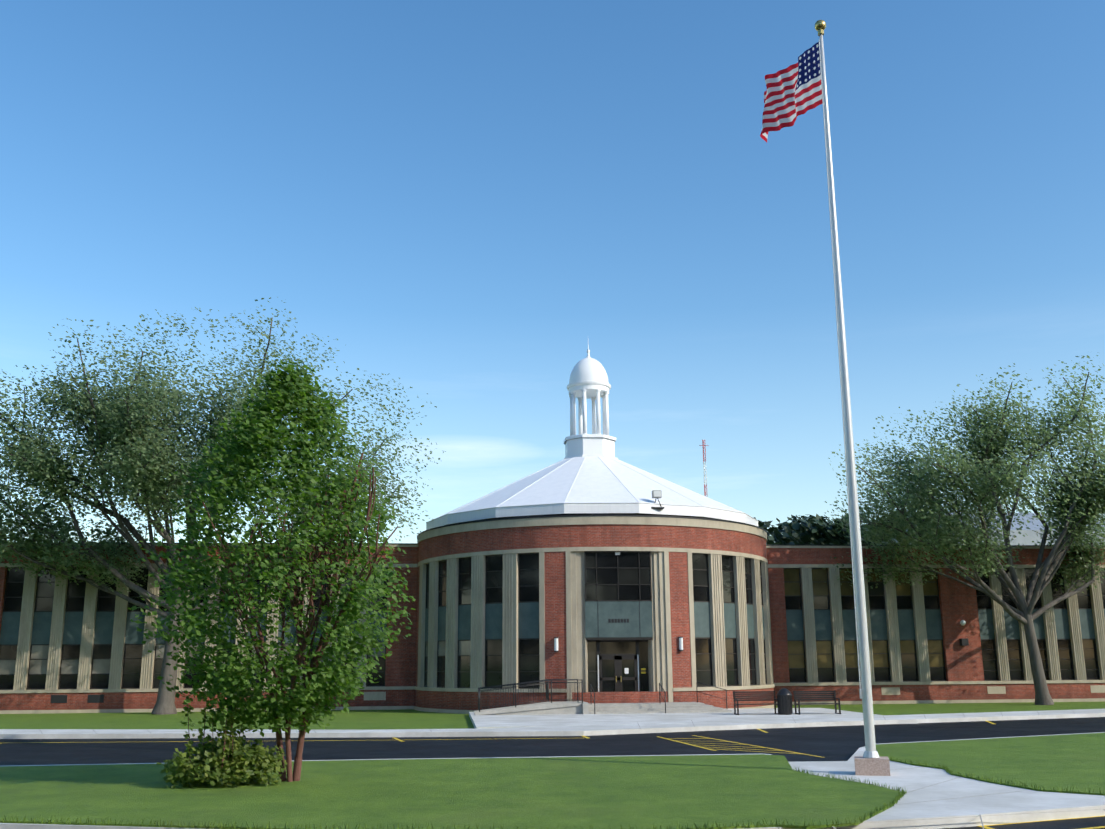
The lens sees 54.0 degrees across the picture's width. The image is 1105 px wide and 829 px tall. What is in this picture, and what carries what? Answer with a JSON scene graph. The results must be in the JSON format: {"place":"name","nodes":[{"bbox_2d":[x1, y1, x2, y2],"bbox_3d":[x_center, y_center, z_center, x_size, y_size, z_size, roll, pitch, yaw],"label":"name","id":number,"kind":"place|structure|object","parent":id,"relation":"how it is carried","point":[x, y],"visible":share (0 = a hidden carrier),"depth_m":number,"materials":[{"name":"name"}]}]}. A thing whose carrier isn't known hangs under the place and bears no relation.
{"place":"outdoors","nodes":[
{"label":"outdoors","id":0,"kind":"place"},
{"bbox_2d":[0,717,1104,828],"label":"asphalt","id":1,"kind":"structure","parent":0,"point":[835,743],"depth_m":33.36,"materials":[{"name":"grey asphalt"}]},
{"bbox_2d":[0,721,1104,828],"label":"road markings","id":2,"kind":"object","parent":1,"relation":"on","point":[985,827],"visible":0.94,"depth_m":32.96,"materials":[{"name":"yellow paint"}]},
{"bbox_2d":[0,708,1104,738],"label":"pavement","id":3,"kind":"structure","parent":0,"point":[566,724],"depth_m":40.95,"materials":[{"name":"concrete"}]},
{"bbox_2d":[478,679,726,713],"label":"railings","id":4,"kind":"object","parent":3,"relation":"on","point":[547,692],"visible":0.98,"depth_m":50.32,"materials":[{"name":"black metal"}]},
{"bbox_2d":[474,701,731,714],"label":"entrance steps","id":5,"kind":"structure","parent":3,"relation":"on","point":[567,707],"depth_m":49.46,"materials":[{"name":"concrete"}]},
{"bbox_2d":[733,691,778,714],"bbox_3d":[8.957,12.668,47.652,1.900,1.000,0.683,1,-13,-5],"label":"bench","id":6,"kind":"object","parent":3,"relation":"on","point":[753,695],"visible":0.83,"depth_m":47.95,"materials":[{"name":"brown wood"}]},
{"bbox_2d":[777,688,792,714],"bbox_3d":[10.147,12.534,47.375,0.660,1.120,0.660,1,-13,-5],"label":"litter bin","id":7,"kind":"object","parent":3,"relation":"on","point":[784,699],"visible":1,"depth_m":47.13,"materials":[{"name":"black metal"}]},
{"bbox_2d":[793,690,840,714],"bbox_3d":[11.638,12.657,47.691,1.900,1.000,0.683,1,-13,-5],"label":"bench","id":8,"kind":"object","parent":3,"relation":"on","point":[798,695],"visible":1,"depth_m":47.94,"materials":[{"name":"brown wood"}]},
{"bbox_2d":[0,732,1104,828],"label":"sidewalk","id":9,"kind":"structure","parent":0,"point":[1034,804],"depth_m":17.80,"materials":[{"name":"concrete"}]},
{"bbox_2d":[128,355,415,781],"bbox_3d":[-5.606,3.036,22.445,5.478,8.760,5.884,1,-13,-5],"label":"island tree","id":10,"kind":"object","parent":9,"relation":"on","point":[236,675],"depth_m":21.53,"materials":[{"name":"green plant"}]},
{"bbox_2d":[0,733,1104,828],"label":"island grass","id":11,"kind":"structure","parent":9,"relation":"on","point":[639,792],"depth_m":19.58,"materials":[{"name":"green plant"}]},
{"bbox_2d":[156,694,286,788],"bbox_3d":[-6.373,6.371,21.012,2.454,1.881,1.697,1,-13,-5],"label":"shrub","id":12,"kind":"object","parent":11,"relation":"on","point":[255,762],"depth_m":20.73,"materials":[{"name":"green plant"}]},
{"bbox_2d":[815,20,889,775],"bbox_3d":[6.520,-1.058,24.237,0.680,17.345,0.680,-4,-13,14],"label":"flag pole","id":13,"kind":"object","parent":9,"relation":"on","point":[870,762],"visible":1,"depth_m":23.51,"materials":[{"name":"silver metal"}]},
{"bbox_2d":[760,41,822,141],"bbox_3d":[5.787,-7.976,26.806,0.517,1.661,2.199,6,-14,-24],"label":"flag","id":14,"kind":"object","parent":13,"relation":"attached to","point":[792,92],"visible":1,"depth_m":26.92,"materials":[{"name":"fabric"}]},
{"bbox_2d":[832,767,1104,828],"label":"path joints","id":15,"kind":"object","parent":9,"relation":"on","point":[963,797],"visible":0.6,"depth_m":16.59,"materials":[{"name":"concrete"}]},
{"bbox_2d":[0,702,1104,729],"bbox_3d":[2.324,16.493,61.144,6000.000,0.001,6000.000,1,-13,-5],"label":"ground","id":16,"kind":"structure","parent":0,"point":[382,719],"depth_m":51.33,"materials":[{"name":"green plant"}]},
{"bbox_2d":[0,526,418,713],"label":"wing","id":17,"kind":"structure","parent":16,"relation":"on","point":[72,647],"depth_m":59.20,"materials":[{"name":"red brick"}]},
{"bbox_2d":[0,297,445,714],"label":"tree","id":18,"kind":"object","parent":16,"relation":"on","point":[166,461],"depth_m":56.50,"materials":[{"name":"green plant"}]},
{"bbox_2d":[414,515,774,713],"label":"rotunda","id":19,"kind":"structure","parent":16,"relation":"on","point":[624,608],"depth_m":53.66,"materials":[{"name":"red brick"}]},
{"bbox_2d":[426,345,758,529],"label":"domed roof","id":20,"kind":"structure","parent":19,"relation":"on","point":[590,474],"depth_m":58.12,"materials":[{"name":"white metal"}]},
{"bbox_2d":[699,440,708,495],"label":"radio mast","id":21,"kind":"object","parent":16,"relation":"on","point":[704,466],"visible":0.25,"depth_m":271.77,"materials":[{"name":"white metal"}]},
{"bbox_2d":[766,544,1104,704],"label":"wing","id":22,"kind":"structure","parent":16,"relation":"on","point":[941,639],"depth_m":63.55,"materials":[{"name":"red brick"}]},
{"bbox_2d":[822,355,1104,704],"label":"tree","id":23,"kind":"object","parent":16,"relation":"on","point":[977,475],"depth_m":60.66,"materials":[{"name":"green plant"}]},
{"bbox_2d":[0,0,1104,542],"label":"sky","id":24,"kind":"structure","parent":0,"point":[469,198],"materials":[{"name":"blue"}]},
{"bbox_2d":[754,508,1056,544],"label":"tree leaves","id":25,"kind":"object","parent":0,"point":[812,530],"visible":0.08,"depth_m":246.80,"materials":[{"name":"green plant"}]},
{"bbox_2d":[880,512,1104,544],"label":"distant roof","id":26,"kind":"structure","parent":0,"point":[1020,539],"depth_m":113.49,"materials":[{"name":"metal"}]}
]}

